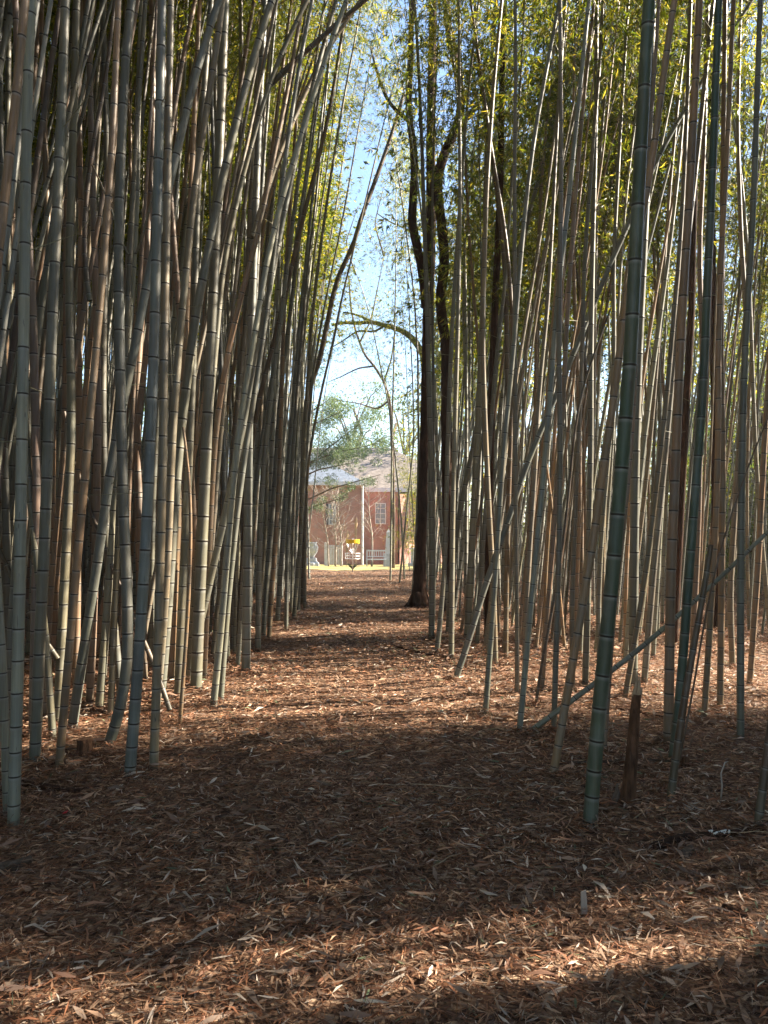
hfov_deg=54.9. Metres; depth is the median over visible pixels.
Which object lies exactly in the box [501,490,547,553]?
leafy shrub
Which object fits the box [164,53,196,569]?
bamboo
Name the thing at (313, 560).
garden urn
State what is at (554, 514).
bamboo
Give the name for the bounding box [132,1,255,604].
bamboo
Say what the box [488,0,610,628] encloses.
bamboo
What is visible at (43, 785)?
log
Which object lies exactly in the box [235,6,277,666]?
bamboo
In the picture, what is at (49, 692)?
bamboo
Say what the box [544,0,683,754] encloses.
bamboo
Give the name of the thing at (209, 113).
bamboo
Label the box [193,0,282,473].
bamboo
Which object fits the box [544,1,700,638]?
bamboo
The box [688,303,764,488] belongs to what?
background tree
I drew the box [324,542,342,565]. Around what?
wooden gate
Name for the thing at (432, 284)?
bamboo
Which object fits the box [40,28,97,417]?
bamboo
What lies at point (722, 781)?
white twig
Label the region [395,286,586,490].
background tree
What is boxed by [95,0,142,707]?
bamboo
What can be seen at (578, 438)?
bamboo
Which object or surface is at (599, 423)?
young bamboo
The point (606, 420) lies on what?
background tree
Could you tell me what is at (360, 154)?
sky
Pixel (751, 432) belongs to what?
bamboo
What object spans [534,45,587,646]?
bamboo
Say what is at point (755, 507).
bamboo
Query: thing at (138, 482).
bamboo
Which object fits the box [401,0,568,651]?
bamboo
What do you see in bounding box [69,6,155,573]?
bamboo
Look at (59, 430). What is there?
bamboo
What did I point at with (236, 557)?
bamboo
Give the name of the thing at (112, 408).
bamboo
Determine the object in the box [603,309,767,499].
background tree
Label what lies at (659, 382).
bamboo
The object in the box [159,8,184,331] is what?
bamboo
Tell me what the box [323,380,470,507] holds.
background tree
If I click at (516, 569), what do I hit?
bamboo
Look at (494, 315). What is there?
bamboo
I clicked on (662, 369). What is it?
bamboo
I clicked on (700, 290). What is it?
bamboo
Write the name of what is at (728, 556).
leafy shrub
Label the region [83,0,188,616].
bamboo
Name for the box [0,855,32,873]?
log
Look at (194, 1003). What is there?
fallen twig
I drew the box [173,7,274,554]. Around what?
bamboo
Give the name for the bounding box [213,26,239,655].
bamboo
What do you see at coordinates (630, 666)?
bamboo
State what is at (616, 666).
dead bamboo
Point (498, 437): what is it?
background tree
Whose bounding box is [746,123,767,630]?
bamboo
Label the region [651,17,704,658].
bamboo
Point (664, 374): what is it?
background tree
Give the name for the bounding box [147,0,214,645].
bamboo
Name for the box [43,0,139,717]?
bamboo
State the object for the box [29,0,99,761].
bamboo
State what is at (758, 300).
bamboo
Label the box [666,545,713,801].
dead bamboo
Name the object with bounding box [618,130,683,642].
bamboo
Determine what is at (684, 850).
log
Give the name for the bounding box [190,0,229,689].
bamboo
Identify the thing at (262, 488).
bamboo
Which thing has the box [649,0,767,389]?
bamboo
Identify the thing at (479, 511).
bamboo
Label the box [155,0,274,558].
bamboo
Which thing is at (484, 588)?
bamboo
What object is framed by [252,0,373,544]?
bamboo
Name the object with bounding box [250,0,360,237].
dead bamboo
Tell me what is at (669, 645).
bamboo
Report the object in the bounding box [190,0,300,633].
bamboo
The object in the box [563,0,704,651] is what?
bamboo
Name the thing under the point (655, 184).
bamboo
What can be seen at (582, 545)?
bamboo
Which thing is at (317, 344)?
bamboo
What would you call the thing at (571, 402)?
bamboo
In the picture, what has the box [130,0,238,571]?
bamboo
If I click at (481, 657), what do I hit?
log
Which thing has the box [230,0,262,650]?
bamboo
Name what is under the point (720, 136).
bamboo
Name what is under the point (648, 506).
bamboo
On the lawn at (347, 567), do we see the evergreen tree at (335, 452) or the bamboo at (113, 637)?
the evergreen tree at (335, 452)
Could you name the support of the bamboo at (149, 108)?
on the ground at (700, 982)
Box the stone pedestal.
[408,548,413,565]
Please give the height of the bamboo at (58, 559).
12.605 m
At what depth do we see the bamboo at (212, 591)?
11.59 m
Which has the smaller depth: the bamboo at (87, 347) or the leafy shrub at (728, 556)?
the bamboo at (87, 347)
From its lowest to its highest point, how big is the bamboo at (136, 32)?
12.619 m
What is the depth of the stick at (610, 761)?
5.12 m
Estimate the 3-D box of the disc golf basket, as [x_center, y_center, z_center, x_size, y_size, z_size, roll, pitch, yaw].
[-1.354,1.870,31.946,0.678,1.420,0.678,0,-2,0]
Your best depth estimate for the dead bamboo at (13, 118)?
3.95 m
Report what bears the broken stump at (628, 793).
on the ground at (700, 982)
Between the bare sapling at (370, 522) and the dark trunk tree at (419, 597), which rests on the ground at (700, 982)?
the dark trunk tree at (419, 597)
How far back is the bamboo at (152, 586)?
8.26 m
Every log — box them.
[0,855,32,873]
[22,780,79,792]
[81,705,106,715]
[383,642,450,657]
[467,655,530,659]
[649,824,766,851]
[679,845,694,858]
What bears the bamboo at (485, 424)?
on the ground at (700, 982)
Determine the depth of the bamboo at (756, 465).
10.85 m
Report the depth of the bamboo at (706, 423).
11.78 m
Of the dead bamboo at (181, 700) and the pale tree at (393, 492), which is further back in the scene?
the pale tree at (393, 492)
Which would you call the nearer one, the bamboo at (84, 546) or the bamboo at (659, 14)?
the bamboo at (659, 14)
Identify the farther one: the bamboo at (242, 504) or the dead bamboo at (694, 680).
the bamboo at (242, 504)
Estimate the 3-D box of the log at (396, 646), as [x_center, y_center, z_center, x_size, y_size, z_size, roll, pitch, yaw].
[0.411,1.883,10.037,0.058,0.050,1.550,1,-2,-33]
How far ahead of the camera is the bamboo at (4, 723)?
4.27 m
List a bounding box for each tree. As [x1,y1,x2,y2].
[278,351,395,515]
[312,376,415,453]
[315,188,415,567]
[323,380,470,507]
[328,136,478,561]
[370,0,436,607]
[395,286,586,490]
[433,0,494,611]
[436,374,549,564]
[463,364,571,555]
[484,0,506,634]
[547,391,687,499]
[572,290,767,492]
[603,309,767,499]
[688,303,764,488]
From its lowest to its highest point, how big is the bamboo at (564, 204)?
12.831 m
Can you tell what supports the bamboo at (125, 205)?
on the ground at (700, 982)
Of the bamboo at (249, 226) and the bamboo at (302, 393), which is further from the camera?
the bamboo at (302, 393)
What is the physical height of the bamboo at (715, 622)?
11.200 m
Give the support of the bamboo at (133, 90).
on the ground at (700, 982)
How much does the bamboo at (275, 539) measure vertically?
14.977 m
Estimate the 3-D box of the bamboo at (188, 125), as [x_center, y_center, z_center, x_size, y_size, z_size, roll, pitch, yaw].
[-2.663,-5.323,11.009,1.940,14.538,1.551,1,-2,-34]
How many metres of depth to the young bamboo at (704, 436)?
25.51 m
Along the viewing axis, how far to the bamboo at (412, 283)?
18.75 m
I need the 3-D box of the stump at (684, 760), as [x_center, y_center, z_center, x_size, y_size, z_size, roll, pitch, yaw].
[2.033,1.702,4.999,0.065,0.093,0.058,1,-2,-29]
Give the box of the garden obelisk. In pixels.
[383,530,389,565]
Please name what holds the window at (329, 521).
in the brick house
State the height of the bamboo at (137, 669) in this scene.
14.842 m
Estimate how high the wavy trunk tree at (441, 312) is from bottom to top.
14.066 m
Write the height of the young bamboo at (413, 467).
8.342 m
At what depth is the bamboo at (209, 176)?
9.87 m
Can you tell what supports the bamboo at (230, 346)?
on the ground at (700, 982)
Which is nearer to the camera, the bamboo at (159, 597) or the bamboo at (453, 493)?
the bamboo at (159, 597)
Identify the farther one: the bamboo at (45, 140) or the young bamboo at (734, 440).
the young bamboo at (734, 440)
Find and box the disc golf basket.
[345,539,359,571]
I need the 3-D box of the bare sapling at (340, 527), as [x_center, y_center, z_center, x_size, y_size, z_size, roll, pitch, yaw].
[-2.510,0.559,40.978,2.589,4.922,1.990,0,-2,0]
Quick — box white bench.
[366,550,385,566]
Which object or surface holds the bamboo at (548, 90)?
on the ground at (700, 982)
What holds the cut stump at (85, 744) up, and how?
on the ground at (700, 982)
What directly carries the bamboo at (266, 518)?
on the ground at (700, 982)
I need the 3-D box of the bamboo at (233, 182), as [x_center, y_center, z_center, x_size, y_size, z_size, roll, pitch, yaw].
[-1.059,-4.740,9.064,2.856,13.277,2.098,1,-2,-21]
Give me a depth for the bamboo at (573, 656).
4.96 m
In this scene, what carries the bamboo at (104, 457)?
on the ground at (700, 982)
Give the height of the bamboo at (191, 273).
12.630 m
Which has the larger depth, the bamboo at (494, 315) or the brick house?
the brick house
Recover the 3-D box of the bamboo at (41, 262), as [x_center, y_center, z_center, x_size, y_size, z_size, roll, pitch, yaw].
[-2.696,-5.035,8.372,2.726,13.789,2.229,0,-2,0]
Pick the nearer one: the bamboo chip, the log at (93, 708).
the bamboo chip
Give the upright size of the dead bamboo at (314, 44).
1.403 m
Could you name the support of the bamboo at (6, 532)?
on the ground at (700, 982)
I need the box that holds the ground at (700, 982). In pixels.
[0,542,767,1023]
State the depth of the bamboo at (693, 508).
5.18 m
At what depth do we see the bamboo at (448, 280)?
14.61 m
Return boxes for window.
[326,504,335,524]
[375,503,385,523]
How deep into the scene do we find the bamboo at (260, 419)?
11.85 m
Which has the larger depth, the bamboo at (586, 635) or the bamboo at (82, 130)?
the bamboo at (82, 130)
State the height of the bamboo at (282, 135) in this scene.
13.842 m
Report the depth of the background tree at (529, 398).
47.86 m
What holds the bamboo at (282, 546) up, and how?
on the ground at (700, 982)
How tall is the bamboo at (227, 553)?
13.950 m
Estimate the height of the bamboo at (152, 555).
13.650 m
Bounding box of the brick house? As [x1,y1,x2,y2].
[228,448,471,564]
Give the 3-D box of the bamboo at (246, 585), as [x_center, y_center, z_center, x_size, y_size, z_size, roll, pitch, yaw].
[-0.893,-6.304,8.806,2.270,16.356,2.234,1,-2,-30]
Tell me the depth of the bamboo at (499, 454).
11.83 m
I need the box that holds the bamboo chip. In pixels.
[581,890,587,913]
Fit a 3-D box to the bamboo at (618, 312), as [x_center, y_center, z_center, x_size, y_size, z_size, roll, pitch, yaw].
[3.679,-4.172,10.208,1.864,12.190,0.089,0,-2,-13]
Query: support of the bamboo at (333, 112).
on the ground at (700, 982)
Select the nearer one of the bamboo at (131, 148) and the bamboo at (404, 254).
the bamboo at (131, 148)
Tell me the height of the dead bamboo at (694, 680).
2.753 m
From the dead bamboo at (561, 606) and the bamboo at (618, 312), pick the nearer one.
the dead bamboo at (561, 606)
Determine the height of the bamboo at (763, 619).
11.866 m
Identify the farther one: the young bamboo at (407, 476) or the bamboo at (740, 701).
the young bamboo at (407, 476)
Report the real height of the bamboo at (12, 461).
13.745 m
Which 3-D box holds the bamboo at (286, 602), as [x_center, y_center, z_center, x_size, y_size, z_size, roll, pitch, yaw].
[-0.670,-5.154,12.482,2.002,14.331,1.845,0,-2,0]
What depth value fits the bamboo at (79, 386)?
7.71 m
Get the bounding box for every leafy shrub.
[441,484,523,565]
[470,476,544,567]
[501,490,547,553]
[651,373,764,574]
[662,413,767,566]
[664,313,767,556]
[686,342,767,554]
[705,484,767,584]
[709,522,767,575]
[725,457,767,571]
[749,392,767,544]
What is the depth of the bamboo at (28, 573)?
11.75 m
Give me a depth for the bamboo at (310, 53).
10.20 m
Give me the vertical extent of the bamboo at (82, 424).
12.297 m
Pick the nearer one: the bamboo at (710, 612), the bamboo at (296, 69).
the bamboo at (710, 612)
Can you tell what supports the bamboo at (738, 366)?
on the ground at (700, 982)
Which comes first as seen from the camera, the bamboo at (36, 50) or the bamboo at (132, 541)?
the bamboo at (36, 50)
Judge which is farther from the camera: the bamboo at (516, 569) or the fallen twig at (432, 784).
the bamboo at (516, 569)
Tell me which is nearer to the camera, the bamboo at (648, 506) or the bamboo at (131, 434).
the bamboo at (131, 434)
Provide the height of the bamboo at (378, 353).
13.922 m
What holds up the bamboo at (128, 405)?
on the ground at (700, 982)
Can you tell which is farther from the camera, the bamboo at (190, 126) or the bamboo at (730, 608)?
the bamboo at (190, 126)
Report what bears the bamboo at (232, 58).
on the ground at (700, 982)
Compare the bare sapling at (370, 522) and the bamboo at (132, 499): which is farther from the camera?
the bare sapling at (370, 522)
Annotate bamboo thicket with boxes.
[0,0,767,621]
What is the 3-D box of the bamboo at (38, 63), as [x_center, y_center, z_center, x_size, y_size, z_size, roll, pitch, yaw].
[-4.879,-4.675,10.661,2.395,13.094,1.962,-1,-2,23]
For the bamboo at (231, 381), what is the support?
on the ground at (700, 982)
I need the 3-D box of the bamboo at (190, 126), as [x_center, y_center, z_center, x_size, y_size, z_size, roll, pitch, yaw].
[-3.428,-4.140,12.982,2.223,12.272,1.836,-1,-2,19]
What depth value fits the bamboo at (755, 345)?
12.96 m
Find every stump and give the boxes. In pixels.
[76,736,92,755]
[609,671,642,805]
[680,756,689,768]
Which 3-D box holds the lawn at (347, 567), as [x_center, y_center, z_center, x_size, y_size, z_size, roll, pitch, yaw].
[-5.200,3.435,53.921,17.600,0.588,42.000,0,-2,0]
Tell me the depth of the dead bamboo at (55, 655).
6.17 m
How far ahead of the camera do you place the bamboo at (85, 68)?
9.83 m
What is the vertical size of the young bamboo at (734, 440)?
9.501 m
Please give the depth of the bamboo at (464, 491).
11.95 m
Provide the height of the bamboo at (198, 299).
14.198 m
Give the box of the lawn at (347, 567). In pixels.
[254,563,441,570]
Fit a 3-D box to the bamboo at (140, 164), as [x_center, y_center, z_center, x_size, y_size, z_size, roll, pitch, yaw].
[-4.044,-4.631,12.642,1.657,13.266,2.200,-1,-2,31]
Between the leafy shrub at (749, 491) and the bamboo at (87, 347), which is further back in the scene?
the leafy shrub at (749, 491)
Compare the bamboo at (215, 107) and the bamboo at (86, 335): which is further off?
the bamboo at (86, 335)
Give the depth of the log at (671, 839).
3.88 m
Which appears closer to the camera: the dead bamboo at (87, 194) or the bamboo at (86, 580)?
the dead bamboo at (87, 194)
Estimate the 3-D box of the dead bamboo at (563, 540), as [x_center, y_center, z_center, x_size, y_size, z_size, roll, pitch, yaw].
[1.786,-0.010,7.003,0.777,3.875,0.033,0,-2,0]
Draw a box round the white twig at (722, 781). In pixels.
[720,761,728,802]
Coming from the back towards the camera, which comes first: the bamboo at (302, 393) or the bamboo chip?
the bamboo at (302, 393)
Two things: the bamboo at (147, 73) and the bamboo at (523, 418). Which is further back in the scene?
the bamboo at (523, 418)
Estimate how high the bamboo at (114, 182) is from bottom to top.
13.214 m
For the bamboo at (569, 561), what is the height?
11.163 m
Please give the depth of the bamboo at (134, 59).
11.00 m
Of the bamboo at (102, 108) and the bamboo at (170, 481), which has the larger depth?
the bamboo at (102, 108)
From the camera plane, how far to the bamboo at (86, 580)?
10.75 m
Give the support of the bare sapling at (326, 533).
on the lawn at (347, 567)
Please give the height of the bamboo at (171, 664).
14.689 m
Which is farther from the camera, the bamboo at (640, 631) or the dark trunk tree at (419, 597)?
the dark trunk tree at (419, 597)
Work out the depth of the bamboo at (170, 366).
8.93 m
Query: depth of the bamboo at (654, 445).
12.04 m
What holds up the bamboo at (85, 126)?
on the ground at (700, 982)
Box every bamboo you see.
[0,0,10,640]
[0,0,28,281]
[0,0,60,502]
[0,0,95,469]
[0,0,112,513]
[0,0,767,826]
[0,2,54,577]
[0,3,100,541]
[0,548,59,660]
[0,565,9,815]
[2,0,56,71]
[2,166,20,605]
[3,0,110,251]
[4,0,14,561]
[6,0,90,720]
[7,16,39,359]
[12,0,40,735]
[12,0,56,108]
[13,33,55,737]
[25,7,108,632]
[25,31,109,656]
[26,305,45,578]
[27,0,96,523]
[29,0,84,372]
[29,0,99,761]
[32,15,127,342]
[35,43,129,202]
[36,61,110,281]
[38,0,207,363]
[39,0,55,585]
[40,3,72,463]
[40,21,143,160]
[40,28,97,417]
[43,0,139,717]
[45,0,124,506]
[46,0,166,597]
[46,1,70,667]
[46,9,146,243]
[54,0,79,722]
[54,1,106,686]
[55,0,90,689]
[55,0,121,767]
[55,32,100,643]
[63,411,171,710]
[67,0,222,729]
[67,135,116,620]
[68,0,172,776]
[68,95,118,610]
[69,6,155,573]
[70,2,145,445]
[74,3,186,478]
[74,31,146,474]
[75,20,124,347]
[81,0,122,624]
[81,0,309,622]
[82,0,114,301]
[82,35,149,554]
[83,0,184,388]
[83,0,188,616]
[84,0,181,113]
[84,0,196,681]
[85,0,101,703]
[91,164,152,254]
[94,0,156,540]
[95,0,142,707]
[95,51,147,594]
[96,0,197,601]
[97,29,175,618]
[100,0,129,690]
[100,40,190,306]
[103,0,135,745]
[106,0,154,677]
[107,0,147,716]
[107,0,205,456]
[108,0,192,648]
[108,0,231,480]
[108,4,192,460]
[108,5,173,282]
[109,0,265,640]
[109,3,202,513]
[109,5,176,80]
[118,0,238,635]
[126,0,157,705]
[127,0,286,457]
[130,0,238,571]
[132,1,236,422]
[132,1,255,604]
[132,21,232,239]
[134,0,155,681]
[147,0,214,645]
[147,0,278,631]
[148,0,188,669]
[149,0,173,768]
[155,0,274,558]
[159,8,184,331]
[160,0,234,706]
[161,0,275,701]
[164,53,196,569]
[166,0,230,222]
[166,0,249,456]
[167,0,201,681]
[167,0,286,654]
[168,0,177,407]
[170,4,180,236]
[172,0,281,475]
[173,6,278,382]
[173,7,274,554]
[174,0,213,699]
[178,0,389,590]
[178,18,194,411]
[178,427,191,721]
[180,0,410,554]
[182,0,323,515]
[185,0,255,617]
[186,0,309,682]
[186,0,391,673]
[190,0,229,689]
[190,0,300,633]
[190,6,255,604]
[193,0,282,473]
[200,0,292,189]
[202,0,303,678]
[204,0,279,636]
[209,0,325,183]
[209,37,227,660]
[210,0,348,705]
[210,10,272,657]
[210,13,271,596]
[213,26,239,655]
[214,0,242,394]
[218,0,313,700]
[227,0,389,418]
[227,1,342,325]
[227,4,345,546]
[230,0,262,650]
[233,0,292,519]
[235,0,286,671]
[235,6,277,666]
[236,0,335,597]
[236,3,348,645]
[244,0,350,438]
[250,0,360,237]
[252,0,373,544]
[255,0,374,651]
[257,0,317,605]
[261,37,328,637]
[266,9,305,639]
[271,0,368,87]
[275,0,374,621]
[284,0,371,630]
[289,0,379,612]
[292,0,391,617]
[297,0,416,610]
[300,0,373,475]
[300,93,404,604]
[303,10,424,607]
[310,0,393,377]
[317,0,472,637]
[318,204,405,578]
[343,1,437,592]
[351,0,551,656]
[363,0,497,629]
[365,50,421,580]
[375,136,422,582]
[380,404,416,570]
[385,373,440,551]
[388,0,513,632]
[389,0,547,656]
[390,438,416,558]
[396,338,440,547]
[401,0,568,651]
[405,364,459,543]
[411,0,591,636]
[416,0,558,578]
[426,0,502,663]
[433,0,606,645]
[445,0,635,632]
[447,0,610,480]
[452,0,767,679]
[460,2,639,630]
[470,0,629,662]
[472,0,624,403]
[472,0,680,615]
[474,5,512,498]
[483,0,605,650]
[483,0,637,714]
[485,0,570,652]
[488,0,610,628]
[489,2,621,637]
[492,0,638,531]
[502,33,588,647]
[509,1,700,596]
[510,6,667,627]
[513,0,519,696]
[516,0,597,731]
[520,0,652,548]
[520,32,599,645]
[522,0,600,655]
[522,0,668,628]
[529,0,731,642]
[530,529,767,728]
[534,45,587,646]
[535,308,610,702]
[536,0,685,599]
[539,0,690,691]
[539,46,639,641]
[540,0,692,688]
[542,0,619,640]
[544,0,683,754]
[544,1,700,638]
[545,0,582,730]
[547,0,703,591]
[547,464,565,646]
[549,0,677,775]
[550,4,736,624]
[552,1,709,585]
[554,1,737,632]
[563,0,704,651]
[568,341,608,543]
[571,3,581,621]
[576,0,703,491]
[577,0,709,629]
[579,2,693,652]
[581,0,615,586]
[581,0,691,698]
[582,0,637,685]
[582,0,654,825]
[583,12,709,634]
[590,0,751,628]
[594,105,636,652]
[601,0,737,237]
[601,7,656,611]
[603,1,765,625]
[610,1,767,250]
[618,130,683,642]
[621,28,685,656]
[623,0,710,655]
[623,1,688,663]
[628,1,655,686]
[639,11,738,634]
[641,0,735,684]
[643,326,687,552]
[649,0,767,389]
[650,0,767,593]
[651,1,767,261]
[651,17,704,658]
[653,0,767,623]
[663,0,721,741]
[665,0,767,667]
[665,1,687,86]
[666,0,767,685]
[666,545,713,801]
[668,0,757,759]
[671,0,767,624]
[674,0,735,716]
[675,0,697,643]
[679,417,767,763]
[685,0,767,671]
[687,319,727,532]
[690,113,767,626]
[696,0,767,544]
[698,17,747,601]
[702,184,767,630]
[704,71,767,627]
[706,21,718,627]
[711,0,767,446]
[714,8,767,627]
[715,20,767,619]
[717,0,727,708]
[719,33,767,425]
[725,114,767,417]
[726,301,767,520]
[736,0,762,739]
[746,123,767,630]
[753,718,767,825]
[760,574,767,635]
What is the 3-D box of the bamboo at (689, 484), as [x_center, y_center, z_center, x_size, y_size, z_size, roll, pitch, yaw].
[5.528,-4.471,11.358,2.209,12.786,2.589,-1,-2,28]
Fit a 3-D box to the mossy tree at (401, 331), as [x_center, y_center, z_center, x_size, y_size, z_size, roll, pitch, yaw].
[1.054,-6.575,29.276,7.074,18.146,4.756,0,-2,-16]
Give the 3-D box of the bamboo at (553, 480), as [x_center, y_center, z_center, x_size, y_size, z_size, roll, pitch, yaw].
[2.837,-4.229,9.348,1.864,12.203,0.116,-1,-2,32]
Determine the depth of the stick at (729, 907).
3.12 m
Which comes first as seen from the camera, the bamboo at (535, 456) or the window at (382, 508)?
the bamboo at (535, 456)
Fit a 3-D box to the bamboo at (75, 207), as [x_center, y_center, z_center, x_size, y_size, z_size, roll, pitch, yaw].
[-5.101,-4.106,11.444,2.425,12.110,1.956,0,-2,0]
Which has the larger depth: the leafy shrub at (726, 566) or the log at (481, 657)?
the leafy shrub at (726, 566)
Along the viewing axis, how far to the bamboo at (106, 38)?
10.45 m
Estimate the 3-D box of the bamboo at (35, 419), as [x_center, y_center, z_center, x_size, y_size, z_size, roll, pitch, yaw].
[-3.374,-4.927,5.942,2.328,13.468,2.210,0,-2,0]
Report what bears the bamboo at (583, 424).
on the ground at (700, 982)
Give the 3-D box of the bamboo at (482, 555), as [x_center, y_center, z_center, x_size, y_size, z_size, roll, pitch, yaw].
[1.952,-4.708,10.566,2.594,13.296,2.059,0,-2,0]
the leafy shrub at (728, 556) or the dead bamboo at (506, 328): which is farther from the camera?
the leafy shrub at (728, 556)
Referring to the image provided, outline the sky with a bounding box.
[4,0,767,526]
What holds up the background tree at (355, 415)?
on the ground at (700, 982)
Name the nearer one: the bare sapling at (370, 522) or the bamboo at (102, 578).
the bamboo at (102, 578)
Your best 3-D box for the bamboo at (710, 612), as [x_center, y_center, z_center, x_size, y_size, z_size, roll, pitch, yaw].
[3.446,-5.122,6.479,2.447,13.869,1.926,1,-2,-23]
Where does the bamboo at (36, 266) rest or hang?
on the ground at (700, 982)
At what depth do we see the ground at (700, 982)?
4.41 m
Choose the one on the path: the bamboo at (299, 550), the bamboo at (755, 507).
the bamboo at (299, 550)
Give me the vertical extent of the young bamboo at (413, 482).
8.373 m
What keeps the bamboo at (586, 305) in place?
on the ground at (700, 982)
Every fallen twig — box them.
[152,997,238,1004]
[410,783,458,787]
[431,853,460,866]
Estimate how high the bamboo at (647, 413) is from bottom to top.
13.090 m
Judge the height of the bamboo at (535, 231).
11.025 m
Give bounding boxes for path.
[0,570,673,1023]
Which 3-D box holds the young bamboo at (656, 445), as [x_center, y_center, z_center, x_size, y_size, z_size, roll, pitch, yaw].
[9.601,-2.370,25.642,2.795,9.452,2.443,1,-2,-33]
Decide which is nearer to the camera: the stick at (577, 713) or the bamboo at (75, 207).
the stick at (577, 713)
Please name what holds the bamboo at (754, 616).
on the ground at (700, 982)
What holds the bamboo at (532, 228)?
on the ground at (700, 982)
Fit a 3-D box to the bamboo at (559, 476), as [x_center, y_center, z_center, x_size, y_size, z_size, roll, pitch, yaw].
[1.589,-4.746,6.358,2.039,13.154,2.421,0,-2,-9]
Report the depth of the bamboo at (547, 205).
11.70 m
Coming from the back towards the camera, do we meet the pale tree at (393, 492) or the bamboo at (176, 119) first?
the pale tree at (393, 492)
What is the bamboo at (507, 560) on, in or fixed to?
on the ground at (700, 982)
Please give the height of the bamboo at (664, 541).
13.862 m
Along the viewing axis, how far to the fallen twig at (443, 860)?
3.54 m
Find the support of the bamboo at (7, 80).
on the ground at (700, 982)
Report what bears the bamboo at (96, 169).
on the ground at (700, 982)
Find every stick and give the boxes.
[562,758,670,764]
[569,707,761,731]
[721,903,747,918]
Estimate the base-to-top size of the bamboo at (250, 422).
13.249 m
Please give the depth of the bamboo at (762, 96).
12.78 m
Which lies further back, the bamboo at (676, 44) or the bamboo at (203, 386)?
the bamboo at (203, 386)
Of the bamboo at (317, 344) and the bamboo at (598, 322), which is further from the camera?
the bamboo at (317, 344)
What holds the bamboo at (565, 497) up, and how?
on the ground at (700, 982)
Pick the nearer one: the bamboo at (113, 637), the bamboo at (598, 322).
the bamboo at (113, 637)
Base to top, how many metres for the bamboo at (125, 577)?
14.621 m
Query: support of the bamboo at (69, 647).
on the ground at (700, 982)
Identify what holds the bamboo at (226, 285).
on the ground at (700, 982)
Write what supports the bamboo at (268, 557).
on the ground at (700, 982)
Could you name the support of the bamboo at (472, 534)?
on the ground at (700, 982)
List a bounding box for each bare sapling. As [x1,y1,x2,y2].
[309,483,342,565]
[310,475,355,565]
[320,483,358,565]
[350,472,388,566]
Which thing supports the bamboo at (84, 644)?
on the ground at (700, 982)
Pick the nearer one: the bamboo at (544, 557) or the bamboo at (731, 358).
the bamboo at (544, 557)
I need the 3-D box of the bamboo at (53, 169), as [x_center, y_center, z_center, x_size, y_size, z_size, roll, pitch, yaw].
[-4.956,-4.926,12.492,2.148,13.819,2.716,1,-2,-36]
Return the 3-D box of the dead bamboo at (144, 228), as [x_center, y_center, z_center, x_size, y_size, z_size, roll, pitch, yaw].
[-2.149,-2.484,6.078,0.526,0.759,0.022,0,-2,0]
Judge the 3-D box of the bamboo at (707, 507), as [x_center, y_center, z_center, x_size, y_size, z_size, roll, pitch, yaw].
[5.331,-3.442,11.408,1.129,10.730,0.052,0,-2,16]
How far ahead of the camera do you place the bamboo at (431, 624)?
11.30 m
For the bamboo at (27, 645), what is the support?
on the ground at (700, 982)
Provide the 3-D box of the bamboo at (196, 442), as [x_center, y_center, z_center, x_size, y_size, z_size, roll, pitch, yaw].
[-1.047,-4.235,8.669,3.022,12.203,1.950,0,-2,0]
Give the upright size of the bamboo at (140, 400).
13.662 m
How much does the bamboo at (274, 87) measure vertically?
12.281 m
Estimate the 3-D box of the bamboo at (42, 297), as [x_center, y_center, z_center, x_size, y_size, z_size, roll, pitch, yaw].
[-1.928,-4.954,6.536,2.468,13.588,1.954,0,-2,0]
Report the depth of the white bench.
40.69 m
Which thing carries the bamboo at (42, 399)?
on the ground at (700, 982)
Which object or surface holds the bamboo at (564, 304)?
on the ground at (700, 982)
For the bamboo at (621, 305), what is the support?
on the ground at (700, 982)
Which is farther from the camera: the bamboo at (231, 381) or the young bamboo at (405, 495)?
the young bamboo at (405, 495)
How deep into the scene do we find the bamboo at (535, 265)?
9.96 m
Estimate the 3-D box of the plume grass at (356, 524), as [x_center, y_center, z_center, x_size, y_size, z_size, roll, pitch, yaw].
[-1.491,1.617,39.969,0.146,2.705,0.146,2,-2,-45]
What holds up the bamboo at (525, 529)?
on the ground at (700, 982)
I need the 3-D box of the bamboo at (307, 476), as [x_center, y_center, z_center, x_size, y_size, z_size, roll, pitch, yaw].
[-0.258,-4.560,16.173,2.714,13.374,1.456,1,-2,-22]
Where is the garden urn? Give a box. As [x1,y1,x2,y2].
[307,542,318,565]
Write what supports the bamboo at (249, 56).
on the ground at (700, 982)
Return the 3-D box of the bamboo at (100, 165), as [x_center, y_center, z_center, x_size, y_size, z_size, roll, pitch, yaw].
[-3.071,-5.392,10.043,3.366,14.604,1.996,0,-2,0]

